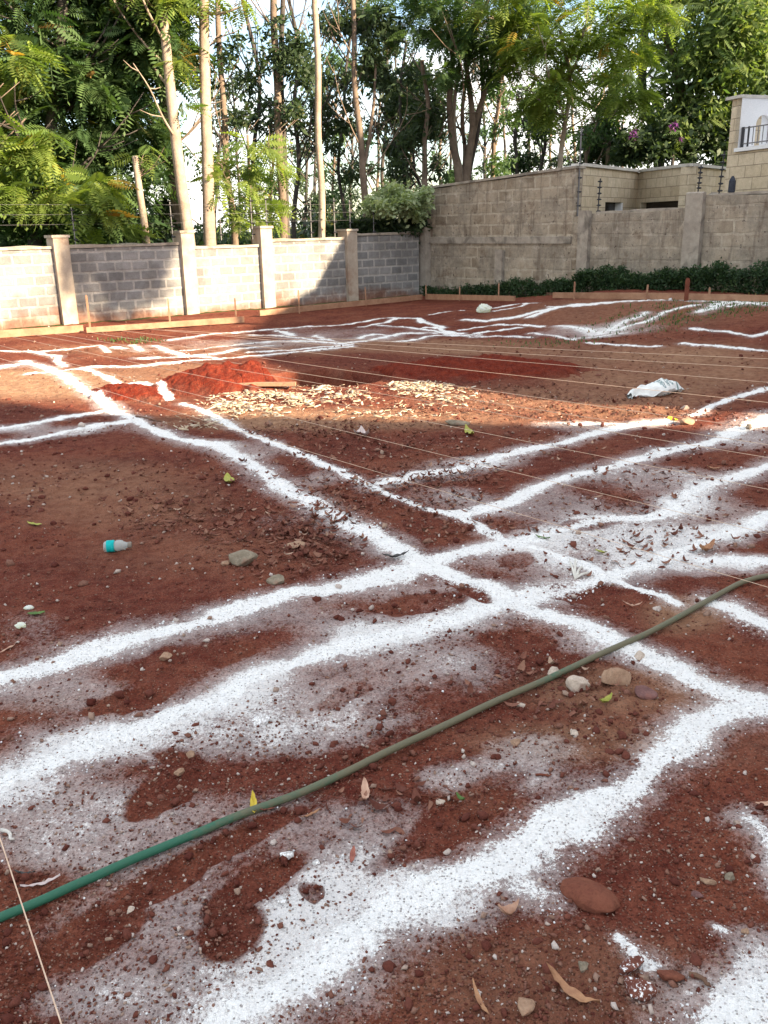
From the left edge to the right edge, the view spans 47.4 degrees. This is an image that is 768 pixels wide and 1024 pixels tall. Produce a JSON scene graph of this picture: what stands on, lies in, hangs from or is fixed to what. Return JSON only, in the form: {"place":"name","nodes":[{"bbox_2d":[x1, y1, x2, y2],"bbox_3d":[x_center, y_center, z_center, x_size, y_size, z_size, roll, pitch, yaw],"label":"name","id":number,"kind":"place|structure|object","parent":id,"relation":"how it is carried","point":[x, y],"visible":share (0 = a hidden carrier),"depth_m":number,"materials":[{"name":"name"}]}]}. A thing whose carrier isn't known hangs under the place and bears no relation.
{"place":"outdoors","nodes":[
{"label":"outdoors","id":0,"kind":"place"},
{"bbox_2d":[1,0,737,232],"label":"sky","id":1,"kind":"structure","parent":0,"point":[193,141],"materials":[{"name":"white"}]},
{"bbox_2d":[0,232,767,1023],"bbox_3d":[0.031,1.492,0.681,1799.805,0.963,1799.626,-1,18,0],"label":"ground","id":2,"kind":"structure","parent":0,"point":[428,894],"depth_m":3.39,"materials":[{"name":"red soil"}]},
{"bbox_2d":[0,838,61,1023],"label":"string","id":3,"kind":"object","parent":2,"relation":"on","point":[32,935],"visible":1,"depth_m":1.83,"materials":[{"name":"fabric"}]},
{"bbox_2d":[20,874,59,886],"bbox_3d":[-0.886,0.954,2.257,0.098,0.020,0.014,-9,20,-23],"label":"fallen leaf","id":4,"kind":"object","parent":2,"relation":"on","point":[41,883],"visible":1,"depth_m":2.26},
{"bbox_2d":[0,325,83,337],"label":"wooden board","id":5,"kind":"object","parent":2,"relation":"on","point":[39,331],"visible":0.96,"depth_m":14.58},
{"bbox_2d":[0,23,160,246],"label":"leafy tree","id":6,"kind":"object","parent":2,"relation":"on","point":[18,154],"visible":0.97,"depth_m":16.34,"materials":[{"name":"green plant"}]},
{"bbox_2d":[14,164,180,245],"bbox_3d":[-6.279,-6.136,19.535,3.758,3.246,1.848,-3,18,-4],"label":"shrub","id":7,"kind":"object","parent":2,"relation":"on","point":[164,230],"visible":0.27,"depth_m":19.14,"materials":[{"name":"green plant"}]},
{"bbox_2d":[0,0,230,249],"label":"leafy tree","id":8,"kind":"object","parent":2,"relation":"on","point":[93,100],"visible":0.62,"depth_m":17.48,"materials":[{"name":"green plant"}]},
{"bbox_2d":[103,540,131,551],"bbox_3d":[-1.415,0.179,4.645,0.145,0.064,0.064,-4,18,-8],"label":"plastic bottle","id":9,"kind":"object","parent":2,"relation":"on","point":[114,545],"visible":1,"depth_m":4.62,"materials":[{"name":"white"}]},
{"bbox_2d":[80,383,180,401],"bbox_3d":[-2.655,-1.245,9.175,1.302,0.214,0.714,7,20,24],"label":"soil heap","id":10,"kind":"object","parent":2,"relation":"on","point":[139,392],"visible":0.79,"depth_m":8.99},
{"bbox_2d":[105,145,165,242],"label":"broken trunk tree","id":11,"kind":"object","parent":2,"relation":"on","point":[137,164],"visible":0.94,"depth_m":17.34,"materials":[{"name":"beige plant"}]},
{"bbox_2d":[76,10,252,230],"bbox_3d":[-4.462,-8.208,19.087,3.958,7.392,3.276,8,20,26],"label":"dark trunk tree","id":12,"kind":"object","parent":2,"relation":"on","point":[171,191],"visible":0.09,"depth_m":18.86,"materials":[{"name":"green plant"}]},
{"bbox_2d":[86,316,244,332],"bbox_3d":[-3.771,-3.270,15.254,2.714,0.124,0.050,-8,19,-21],"label":"wooden board","id":13,"kind":"object","parent":2,"relation":"on","point":[213,321],"visible":0.98,"depth_m":15.23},
{"bbox_2d":[3,198,362,247],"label":"undergrowth","id":14,"kind":"object","parent":2,"relation":"on","point":[198,235],"visible":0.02,"depth_m":28.12,"materials":[{"name":"green plant"}]},
{"bbox_2d":[113,0,263,245],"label":"pale trunk tree","id":15,"kind":"object","parent":2,"relation":"on","point":[169,63],"visible":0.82,"depth_m":17.14,"materials":[{"name":"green plant"}]},
{"bbox_2d":[151,84,245,228],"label":"slim tree","id":16,"kind":"object","parent":2,"relation":"on","point":[218,105],"visible":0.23,"depth_m":31.48,"materials":[{"name":"green plant"}]},
{"bbox_2d":[0,226,430,329],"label":"boundary wall","id":17,"kind":"structure","parent":2,"relation":"on","point":[55,280],"depth_m":17.76,"materials":[{"name":"concrete"}]},
{"bbox_2d":[199,0,240,245],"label":"pale trunk tree","id":18,"kind":"object","parent":2,"relation":"on","point":[209,234],"visible":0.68,"depth_m":18.04,"materials":[{"name":"beige plant"}]},
{"bbox_2d":[152,360,294,397],"bbox_3d":[-1.700,-1.171,9.595,1.995,0.973,1.302,-4,18,-8],"label":"soil heap","id":19,"kind":"object","parent":2,"relation":"on","point":[200,385],"visible":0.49,"depth_m":9.21,"materials":[{"name":"soil"}]},
{"bbox_2d":[239,382,295,385],"bbox_3d":[-1.217,-1.336,9.140,0.594,0.035,0.070,0,18,4],"label":"wooden plank","id":20,"kind":"object","parent":19,"relation":"on","point":[274,383],"visible":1,"depth_m":9.11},
{"bbox_2d":[32,334,767,457],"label":"string","id":21,"kind":"object","parent":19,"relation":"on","point":[415,399],"visible":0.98,"depth_m":7.25,"materials":[{"name":"fabric"}]},
{"bbox_2d":[57,334,767,444],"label":"string","id":22,"kind":"object","parent":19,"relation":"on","point":[426,392],"visible":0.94,"depth_m":7.67,"materials":[{"name":"fabric"}]},
{"bbox_2d":[178,0,269,244],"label":"slim tree","id":23,"kind":"object","parent":2,"relation":"on","point":[224,57],"visible":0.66,"depth_m":19.93,"materials":[{"name":"green plant"}]},
{"bbox_2d":[198,33,276,232],"bbox_3d":[-5.257,-13.357,33.432,2.978,8.359,3.166,2,18,11],"label":"slim tree","id":24,"kind":"object","parent":2,"relation":"on","point":[233,95],"visible":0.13,"depth_m":32.88,"materials":[{"name":"green plant"}]},
{"bbox_2d":[228,549,257,566],"bbox_3d":[-0.707,0.234,4.400,0.141,0.086,0.088,-9,20,-22],"label":"stone","id":25,"kind":"object","parent":2,"relation":"on","point":[243,557],"visible":0.98,"depth_m":4.37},
{"bbox_2d":[188,0,300,225],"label":"slim tree","id":26,"kind":"object","parent":2,"relation":"on","point":[258,128],"visible":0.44,"depth_m":23.71,"materials":[{"name":"green plant"}]},
{"bbox_2d":[184,118,305,244],"bbox_3d":[-3.005,-6.531,19.251,2.576,4.043,2.373,-1,18,0],"label":"young leafy tree","id":27,"kind":"object","parent":2,"relation":"on","point":[249,176],"visible":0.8,"depth_m":18.92,"materials":[{"name":"green plant"}]},
{"bbox_2d":[252,715,269,725],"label":"stone","id":28,"kind":"object","parent":2,"relation":"on","point":[261,720],"visible":1,"depth_m":2.99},
{"bbox_2d":[230,31,304,222],"bbox_3d":[-4.018,-12.975,31.435,2.602,8.819,2.716,-16,23,-38],"label":"slim tree","id":29,"kind":"object","parent":2,"relation":"on","point":[274,190],"visible":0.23,"depth_m":31.57,"materials":[{"name":"green plant"}]},
{"bbox_2d":[165,384,375,430],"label":"wood chips","id":30,"kind":"object","parent":2,"relation":"on","point":[294,398],"visible":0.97,"depth_m":8.53,"materials":[{"name":"wood"}]},
{"bbox_2d":[266,574,284,584],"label":"stone","id":31,"kind":"object","parent":2,"relation":"on","point":[276,579],"visible":0.98,"depth_m":4.14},
{"bbox_2d":[243,0,326,241],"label":"slim tree","id":32,"kind":"object","parent":2,"relation":"on","point":[292,51],"visible":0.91,"depth_m":19.69,"materials":[{"name":"green plant"}]},
{"bbox_2d":[260,87,326,234],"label":"slim tree","id":33,"kind":"object","parent":2,"relation":"on","point":[304,189],"visible":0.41,"depth_m":33.44,"materials":[{"name":"green plant"}]},
{"bbox_2d":[228,0,366,238],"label":"slim tree","id":34,"kind":"object","parent":2,"relation":"on","point":[336,126],"visible":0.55,"depth_m":22.83,"materials":[{"name":"green plant"}]},
{"bbox_2d":[290,82,332,216],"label":"slim tree","id":35,"kind":"object","parent":2,"relation":"on","point":[314,179],"visible":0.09,"depth_m":40.94,"materials":[{"name":"green plant"}]},
{"bbox_2d":[312,0,324,237],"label":"slim tree","id":36,"kind":"object","parent":2,"relation":"on","point":[319,160],"visible":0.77,"depth_m":19.21,"materials":[{"name":"beige plant"}]},
{"bbox_2d":[292,10,367,224],"bbox_3d":[-1.555,-12.730,30.790,3.725,8.651,2.339,-1,18,0],"label":"slim tree","id":37,"kind":"object","parent":2,"relation":"on","point":[329,171],"visible":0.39,"depth_m":30.37,"materials":[{"name":"green plant"}]},
{"bbox_2d":[285,0,389,219],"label":"slim tree","id":38,"kind":"object","parent":2,"relation":"on","point":[349,176],"visible":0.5,"depth_m":24.59,"materials":[{"name":"green plant"}]},
{"bbox_2d":[259,294,421,315],"bbox_3d":[-0.771,-4.373,18.431,4.627,0.111,0.051,-18,25,-42],"label":"wooden board","id":39,"kind":"object","parent":2,"relation":"on","point":[335,305],"visible":0.97,"depth_m":18.26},
{"bbox_2d":[312,95,379,216],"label":"slim tree","id":40,"kind":"object","parent":2,"relation":"on","point":[349,193],"visible":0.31,"depth_m":35.38,"materials":[{"name":"green plant"}]},
{"bbox_2d":[361,778,369,799],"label":"fallen leaf","id":41,"kind":"object","parent":2,"relation":"on","point":[364,787],"visible":1,"depth_m":2.60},
{"bbox_2d":[311,214,433,243],"bbox_3d":[-0.140,-6.272,21.384,3.295,2.117,1.478,-1,18,0],"label":"shrub","id":42,"kind":"object","parent":2,"relation":"on","point":[362,225],"visible":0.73,"depth_m":20.93,"materials":[{"name":"green plant"}]},
{"bbox_2d":[319,0,429,217],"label":"slim tree","id":43,"kind":"object","parent":2,"relation":"on","point":[370,60],"visible":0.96,"depth_m":20.67,"materials":[{"name":"green plant"}]},
{"bbox_2d":[218,397,539,419],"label":"wood chips","id":44,"kind":"object","parent":2,"relation":"on","point":[389,416],"visible":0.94,"depth_m":8.01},
{"bbox_2d":[345,68,418,202],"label":"slim tree","id":45,"kind":"object","parent":2,"relation":"on","point":[377,170],"visible":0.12,"depth_m":36.96,"materials":[{"name":"green plant"}]},
{"bbox_2d":[0,358,766,586],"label":"string","id":46,"kind":"object","parent":2,"relation":"on","point":[396,477],"visible":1,"depth_m":5.08,"materials":[{"name":"fabric"}]},
{"bbox_2d":[0,573,767,922],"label":"garden hose","id":47,"kind":"object","parent":2,"relation":"on","point":[146,853],"visible":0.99,"depth_m":2.65,"materials":[{"name":"rubber"}]},
{"bbox_2d":[0,345,767,533],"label":"string","id":48,"kind":"object","parent":2,"relation":"on","point":[394,443],"visible":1,"depth_m":5.94,"materials":[{"name":"fabric"}]},
{"bbox_2d":[0,305,767,1023],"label":"soil clods","id":49,"kind":"object","parent":2,"relation":"on","point":[386,965],"visible":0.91,"depth_m":2.53,"materials":[{"name":"soil"}]},
{"bbox_2d":[0,344,767,1023],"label":"lime granules","id":50,"kind":"object","parent":2,"relation":"on","point":[436,718],"visible":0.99,"depth_m":2.85,"materials":[{"name":"white"}]},
{"bbox_2d":[348,4,424,189],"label":"slim tree","id":51,"kind":"object","parent":2,"relation":"on","point":[386,127],"visible":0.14,"depth_m":25.35,"materials":[{"name":"green plant"}]},
{"bbox_2d":[14,337,764,488],"bbox_3d":[-1.567,-1.298,8.602,0.005,0.028,11.451,-16,23,-39],"label":"string","id":52,"kind":"object","parent":2,"relation":"on","point":[391,414],"visible":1,"depth_m":6.87,"materials":[{"name":"fabric"}]},
{"bbox_2d":[22,323,767,834],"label":"leaf litter","id":53,"kind":"object","parent":2,"relation":"on","point":[308,555],"visible":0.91,"depth_m":5.37,"materials":[{"name":"plant"}]},
{"bbox_2d":[358,178,435,227],"bbox_3d":[0.314,-6.406,20.675,1.824,2.792,1.538,-1,18,0],"label":"shrub","id":54,"kind":"object","parent":2,"relation":"on","point":[389,200],"visible":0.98,"depth_m":20.20,"materials":[{"name":"green plant"}]},
{"bbox_2d":[337,22,474,191],"bbox_3d":[0.656,-9.913,23.965,3.211,7.421,2.490,-8,19,-20],"label":"slim tree","id":55,"kind":"object","parent":2,"relation":"on","point":[410,70],"visible":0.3,"depth_m":23.66,"materials":[{"name":"green plant"}]},
{"bbox_2d":[375,32,444,188],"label":"slim tree","id":56,"kind":"object","parent":2,"relation":"on","point":[407,181],"visible":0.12,"depth_m":33.08,"materials":[{"name":"green plant"}]},
{"bbox_2d":[370,96,454,190],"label":"slim tree","id":57,"kind":"object","parent":2,"relation":"on","point":[399,166],"visible":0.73,"depth_m":23.15,"materials":[{"name":"green plant"}]},
{"bbox_2d":[370,20,457,185],"bbox_3d":[0.951,-9.053,22.423,1.606,6.730,2.022,-18,24,-41],"label":"slim tree","id":58,"kind":"object","parent":2,"relation":"on","point":[425,126],"visible":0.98,"depth_m":22.06,"materials":[{"name":"green plant"}]},
{"bbox_2d":[90,332,767,429],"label":"string","id":59,"kind":"object","parent":2,"relation":"on","point":[439,383],"visible":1,"depth_m":8.16,"materials":[{"name":"fabric"}]},
{"bbox_2d":[383,380,477,401],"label":"wood chips","id":60,"kind":"object","parent":2,"relation":"on","point":[418,387],"visible":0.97,"depth_m":8.96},
{"bbox_2d":[97,290,767,348],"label":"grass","id":61,"kind":"structure","parent":2,"relation":"on","point":[653,322],"depth_m":13.18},
{"bbox_2d":[120,330,767,402],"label":"string","id":62,"kind":"object","parent":2,"relation":"on","point":[454,368],"visible":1,"depth_m":9.03,"materials":[{"name":"fabric"}]},
{"bbox_2d":[422,74,477,185],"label":"slim tree","id":63,"kind":"object","parent":2,"relation":"on","point":[451,177],"visible":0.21,"depth_m":35.06,"materials":[{"name":"green plant"}]},
{"bbox_2d":[429,25,483,179],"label":"slim tree","id":64,"kind":"object","parent":2,"relation":"on","point":[450,167],"visible":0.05,"depth_m":38.77,"materials":[{"name":"green plant"}]},
{"bbox_2d":[153,329,760,381],"bbox_3d":[0.097,-1.937,10.458,9.508,0.029,0.005,13,23,38],"label":"string","id":65,"kind":"object","parent":2,"relation":"on","point":[470,357],"visible":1,"depth_m":9.76,"materials":[{"name":"fabric"}]},
{"bbox_2d":[445,420,469,425],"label":"stone","id":66,"kind":"object","parent":2,"relation":"on","point":[455,422],"visible":0.95,"depth_m":7.36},
{"bbox_2d":[171,330,766,358],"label":"string","id":67,"kind":"object","parent":2,"relation":"on","point":[489,346],"visible":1,"depth_m":10.63,"materials":[{"name":"fabric"}]},
{"bbox_2d":[361,0,577,181],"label":"many stemmed tree","id":68,"kind":"object","parent":2,"relation":"on","point":[441,36],"visible":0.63,"depth_m":20.85,"materials":[{"name":"green plant"}]},
{"bbox_2d":[425,294,515,300],"bbox_3d":[1.715,-4.471,18.268,0.050,0.299,3.801,-9,20,-22],"label":"wooden board","id":69,"kind":"object","parent":2,"relation":"on","point":[465,297],"visible":1,"depth_m":18.13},
{"bbox_2d":[446,51,512,178],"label":"slim tree","id":70,"kind":"object","parent":2,"relation":"on","point":[484,116],"visible":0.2,"depth_m":36.92,"materials":[{"name":"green plant"}]},
{"bbox_2d":[472,978,488,1013],"bbox_3d":[0.208,1.051,1.885,0.012,0.028,0.094,-7,19,-16],"label":"fallen leaf","id":71,"kind":"object","parent":2,"relation":"on","point":[479,1000],"visible":1,"depth_m":1.90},
{"bbox_2d":[362,354,599,382],"bbox_3d":[0.996,-1.373,10.160,3.045,0.870,1.512,-2,18,-2],"label":"soil heap","id":72,"kind":"object","parent":2,"relation":"on","point":[522,368],"visible":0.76,"depth_m":9.76,"materials":[{"name":"soil"}]},
{"bbox_2d":[476,303,491,312],"bbox_3d":[1.746,-3.563,15.267,0.280,0.155,0.218,-1,18,0],"label":"plastic bag","id":73,"kind":"object","parent":2,"relation":"on","point":[483,308],"visible":1,"depth_m":15.21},
{"bbox_2d":[219,334,761,367],"bbox_3d":[0.864,-1.943,10.429,7.892,0.029,0.005,11,21,32],"label":"string","id":74,"kind":"object","parent":2,"relation":"on","point":[501,352],"visible":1,"depth_m":10.07,"materials":[{"name":"fabric"}]},
{"bbox_2d":[419,276,564,297],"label":"weeds","id":75,"kind":"object","parent":2,"relation":"on","point":[513,285],"visible":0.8,"depth_m":19.12,"materials":[{"name":"green plant"}]},
{"bbox_2d":[476,27,536,173],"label":"slim tree","id":76,"kind":"object","parent":2,"relation":"on","point":[487,132],"visible":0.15,"depth_m":33.19,"materials":[{"name":"green plant"}]},
{"bbox_2d":[498,899,518,914],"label":"fallen leaf","id":77,"kind":"object","parent":2,"relation":"on","point":[509,909],"visible":1,"depth_m":2.12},
{"bbox_2d":[455,37,565,177],"bbox_3d":[3.472,-10.497,24.876,2.468,7.855,3.489,15,24,40],"label":"slim tree","id":78,"kind":"object","parent":2,"relation":"on","point":[494,171],"visible":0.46,"depth_m":24.77,"materials":[{"name":"green plant"}]},
{"bbox_2d":[517,997,535,1016],"bbox_3d":[0.306,1.063,1.876,0.040,0.033,0.041,-1,18,0],"label":"stone","id":79,"kind":"object","parent":2,"relation":"on","point":[526,1006],"visible":1,"depth_m":1.87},
{"bbox_2d":[495,73,562,173],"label":"slim tree","id":80,"kind":"object","parent":2,"relation":"on","point":[522,165],"visible":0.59,"depth_m":26.89,"materials":[{"name":"green plant"}]},
{"bbox_2d":[505,74,561,170],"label":"slim tree","id":81,"kind":"object","parent":2,"relation":"on","point":[543,147],"visible":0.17,"depth_m":27.65,"materials":[{"name":"green plant"}]},
{"bbox_2d":[503,78,570,171],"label":"slim tree","id":82,"kind":"object","parent":2,"relation":"on","point":[519,147],"visible":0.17,"depth_m":36.80,"materials":[{"name":"green plant"}]},
{"bbox_2d":[517,35,592,168],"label":"slim tree","id":83,"kind":"object","parent":2,"relation":"on","point":[549,145],"visible":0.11,"depth_m":40.75,"materials":[{"name":"green plant"}]},
{"bbox_2d":[453,0,692,167],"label":"yellow green tree","id":84,"kind":"object","parent":2,"relation":"on","point":[618,37],"visible":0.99,"depth_m":19.60,"materials":[{"name":"green plant"}]},
{"bbox_2d":[546,962,600,1003],"bbox_3d":[0.409,1.031,1.898,0.023,0.039,0.139,-15,23,-37],"label":"fallen leaf","id":85,"kind":"object","parent":2,"relation":"on","point":[575,993],"visible":1,"depth_m":1.91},
{"bbox_2d":[565,675,589,692],"bbox_3d":[0.700,0.621,3.159,0.073,0.058,0.062,-11,20,-28],"label":"stone","id":86,"kind":"object","parent":2,"relation":"on","point":[574,683],"visible":0.97,"depth_m":3.14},
{"bbox_2d":[569,559,589,578],"bbox_3d":[0.950,0.269,4.252,0.099,0.027,0.245,-1,18,0],"label":"straw tuft","id":87,"kind":"object","parent":2,"relation":"on","point":[575,574],"visible":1,"depth_m":4.18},
{"bbox_2d":[551,31,620,162],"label":"slim tree","id":88,"kind":"object","parent":2,"relation":"on","point":[575,155],"visible":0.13,"depth_m":33.13,"materials":[{"name":"green plant"}]},
{"bbox_2d":[560,877,619,913],"bbox_3d":[0.509,0.952,2.173,0.151,0.057,0.092,16,25,42],"label":"stone","id":89,"kind":"object","parent":2,"relation":"on","point":[588,895],"visible":0.99,"depth_m":2.15,"materials":[{"name":"stone"}]},
{"bbox_2d":[534,110,645,170],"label":"dark drooping tree","id":90,"kind":"object","parent":2,"relation":"on","point":[594,154],"visible":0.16,"depth_m":27.59,"materials":[{"name":"green plant"}]},
{"bbox_2d":[564,63,625,164],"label":"slim tree","id":91,"kind":"object","parent":2,"relation":"on","point":[605,132],"visible":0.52,"depth_m":25.57,"materials":[{"name":"green plant"}]},
{"bbox_2d":[425,165,767,296],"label":"rendered stone wall","id":92,"kind":"structure","parent":2,"relation":"on","point":[523,226],"depth_m":17.98,"materials":[{"name":"concrete"}]},
{"bbox_2d":[576,127,583,215],"bbox_3d":[3.938,-6.816,17.565,0.090,1.662,0.034,-1,18,0],"label":"fence post","id":93,"kind":"object","parent":92,"relation":"on","point":[579,177],"visible":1,"depth_m":17.56,"materials":[{"name":"metal"}]},
{"bbox_2d":[571,90,637,167],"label":"slim tree","id":94,"kind":"object","parent":2,"relation":"on","point":[586,153],"visible":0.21,"depth_m":25.99,"materials":[{"name":"brown plant"}]},
{"bbox_2d":[584,63,641,167],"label":"slim tree","id":95,"kind":"object","parent":2,"relation":"on","point":[594,72],"visible":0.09,"depth_m":30.82,"materials":[{"name":"green plant"}]},
{"bbox_2d":[601,668,630,685],"bbox_3d":[0.847,0.599,3.188,0.115,0.060,0.073,-1,18,0],"label":"stone","id":96,"kind":"object","parent":2,"relation":"on","point":[611,676],"visible":1,"depth_m":3.17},
{"bbox_2d":[553,292,683,299],"bbox_3d":[4.008,-3.749,15.158,0.048,0.192,2.672,-16,23,-39],"label":"wooden board","id":97,"kind":"object","parent":2,"relation":"on","point":[664,296],"visible":1,"depth_m":15.07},
{"bbox_2d":[619,955,643,974],"bbox_3d":[0.554,1.022,1.970,0.067,0.027,0.038,-16,23,-38],"label":"stone","id":98,"kind":"object","parent":2,"relation":"on","point":[628,965],"visible":0.97,"depth_m":1.96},
{"bbox_2d":[572,0,693,168],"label":"dark leaning tree","id":99,"kind":"object","parent":2,"relation":"on","point":[644,79],"visible":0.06,"depth_m":24.94,"materials":[{"name":"green plant"}]},
{"bbox_2d":[624,975,656,1001],"bbox_3d":[0.557,1.033,1.911,0.056,0.039,0.059,-4,18,-10],"label":"stone","id":100,"kind":"object","parent":2,"relation":"on","point":[643,990],"visible":1,"depth_m":1.89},
{"bbox_2d":[634,685,657,699],"bbox_3d":[0.928,0.642,3.102,0.085,0.034,0.058,8,20,27],"label":"stone","id":101,"kind":"object","parent":2,"relation":"on","point":[644,692],"visible":1,"depth_m":3.09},
{"bbox_2d":[627,378,684,398],"bbox_3d":[2.643,-1.220,8.522,0.647,0.160,0.254,-11,21,-28],"label":"woven sack","id":102,"kind":"object","parent":2,"relation":"on","point":[660,385],"visible":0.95,"depth_m":8.46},
{"bbox_2d":[547,256,767,294],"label":"hedge","id":103,"kind":"object","parent":2,"relation":"on","point":[667,277],"visible":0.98,"depth_m":15.73,"materials":[{"name":"green plant"}]},
{"bbox_2d":[565,94,767,213],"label":"stone house","id":104,"kind":"structure","parent":2,"relation":"on","point":[670,186],"depth_m":19.29,"materials":[{"name":"stone"}]},
{"bbox_2d":[646,201,677,208],"bbox_3d":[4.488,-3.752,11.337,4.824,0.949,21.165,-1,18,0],"label":"window","id":105,"kind":"structure","parent":104,"relation":"in","point":[669,204],"depth_m":20.61,"materials":[{"name":"glass"}]},
{"bbox_2d":[606,100,730,168],"bbox_3d":[8.051,-8.920,24.554,3.710,4.868,2.061,-1,18,0],"label":"flowering shrub","id":106,"kind":"object","parent":2,"relation":"on","point":[645,144],"visible":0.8,"depth_m":23.81,"materials":[{"name":"green plant"}]},
{"bbox_2d":[657,970,684,981],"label":"stone","id":107,"kind":"object","parent":2,"relation":"on","point":[667,975],"visible":1,"depth_m":1.93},
{"bbox_2d":[584,0,767,163],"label":"dense fine leaved tree","id":108,"kind":"object","parent":2,"relation":"on","point":[724,55],"visible":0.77,"depth_m":23.26,"materials":[{"name":"green plant"}]},
{"bbox_2d":[688,293,767,301],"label":"wooden board","id":109,"kind":"object","parent":2,"relation":"on","point":[732,297],"visible":1,"depth_m":13.79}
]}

